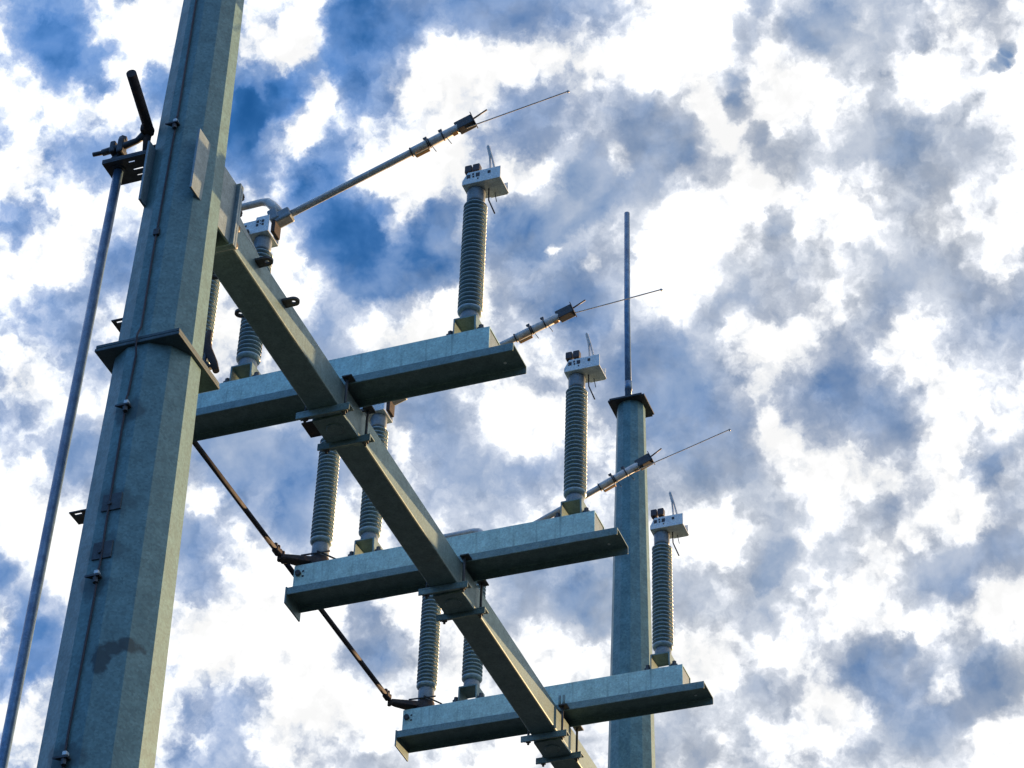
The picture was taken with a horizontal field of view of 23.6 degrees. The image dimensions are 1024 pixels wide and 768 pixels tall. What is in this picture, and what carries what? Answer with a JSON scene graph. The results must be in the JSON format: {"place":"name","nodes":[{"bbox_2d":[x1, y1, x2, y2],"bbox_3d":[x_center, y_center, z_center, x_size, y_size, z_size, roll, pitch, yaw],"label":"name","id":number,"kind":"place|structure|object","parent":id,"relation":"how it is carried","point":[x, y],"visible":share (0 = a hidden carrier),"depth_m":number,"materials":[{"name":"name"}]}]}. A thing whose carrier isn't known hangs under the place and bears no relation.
{"place":"outdoors","nodes":[
{"label":"outdoors","id":0,"kind":"place"},
{"bbox_2d":[0,0,1023,767],"label":"sky","id":1,"kind":"structure","parent":0,"point":[823,199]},
{"bbox_3d":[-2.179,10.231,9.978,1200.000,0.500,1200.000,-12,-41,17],"label":"ground","id":2,"kind":"structure","parent":0,"visible":0},
{"bbox_2d":[37,0,243,767],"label":"steel pole","id":3,"kind":"object","parent":2,"relation":"on","point":[105,704],"visible":1,"depth_m":14.57,"materials":[{"name":"metal"}]},
{"bbox_2d":[92,70,155,184],"bbox_3d":[-2.619,-1.688,16.254,0.484,0.242,0.826,-5,-39,9],"label":"crank bracket","id":4,"kind":"object","parent":3,"relation":"attached to","point":[120,158],"visible":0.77,"depth_m":16.34,"materials":[{"name":"black metal"}]},
{"bbox_2d":[0,168,122,767],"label":"operating pipe","id":5,"kind":"object","parent":4,"relation":"attached to","point":[41,561],"visible":1,"depth_m":14.78,"materials":[{"name":"metal"}]},
{"bbox_2d":[212,186,596,767],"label":"cross beam","id":6,"kind":"structure","parent":3,"relation":"attached to","point":[265,305],"depth_m":18.41,"materials":[{"name":"metal"}]},
{"bbox_2d":[193,343,526,453],"bbox_3d":[-1.289,0.212,17.930,2.861,0.390,0.481,-12,-41,17],"label":"support channel","id":7,"kind":"object","parent":6,"relation":"attached to","point":[333,427],"visible":0.8,"depth_m":17.90,"materials":[{"name":"metal"}]},
{"bbox_2d":[196,90,569,408],"bbox_3d":[-1.132,-1.008,18.779,3.263,2.593,0.339,-12,-41,17],"label":"disconnect switch","id":8,"kind":"object","parent":7,"relation":"on","point":[468,333],"visible":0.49,"depth_m":18.47,"materials":[{"name":"galvanised steel"},{"name":"aluminium"},{"name":"grey glazed porcelain"}]},
{"bbox_2d":[284,527,627,623],"bbox_3d":[-0.469,1.637,19.679,2.861,0.390,0.481,-12,-41,17],"label":"support channel","id":9,"kind":"object","parent":6,"relation":"attached to","point":[452,600],"visible":0.91,"depth_m":19.70,"materials":[{"name":"metal"}]},
{"bbox_2d":[280,288,662,585],"bbox_3d":[-0.305,0.427,20.516,3.279,2.563,0.339,-12,-41,17],"label":"disconnect switch","id":10,"kind":"object","parent":9,"relation":"on","point":[575,515],"visible":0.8,"depth_m":20.18,"materials":[{"name":"galvanised steel"},{"name":"aluminium"},{"name":"porcelain"}]},
{"bbox_2d":[192,441,281,561],"bbox_3d":[-2.334,0.703,19.396,0.054,0.120,2.444,-12,-41,17],"label":"drive pipe","id":11,"kind":"object","parent":10,"relation":"attached to","point":[276,549],"visible":0.53,"depth_m":19.66,"materials":[{"name":"black metal"}]},
{"bbox_2d":[394,681,712,766],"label":"support channel","id":12,"kind":"object","parent":6,"relation":"attached to","point":[552,746],"visible":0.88,"depth_m":21.44,"materials":[{"name":"metal"}]},
{"bbox_2d":[389,429,730,729],"bbox_3d":[0.481,1.776,22.343,3.200,2.776,0.339,-12,-41,17],"label":"disconnect switch","id":13,"kind":"object","parent":12,"relation":"on","point":[423,710],"visible":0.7,"depth_m":21.90,"materials":[{"name":"galvanised steel"},{"name":"aluminium"},{"name":"grey glazed porcelain"}]},
{"bbox_2d":[277,549,391,706],"bbox_3d":[-1.514,2.128,21.145,0.054,0.120,2.444,-12,-41,17],"label":"drive pipe","id":14,"kind":"object","parent":13,"relation":"attached to","point":[386,695],"visible":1,"depth_m":21.35,"materials":[{"name":"black metal"}]},
{"bbox_2d":[608,212,654,767],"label":"steel pole","id":15,"kind":"object","parent":2,"relation":"on","point":[631,742],"visible":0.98,"depth_m":24.88,"materials":[{"name":"grey metal"}]}
]}

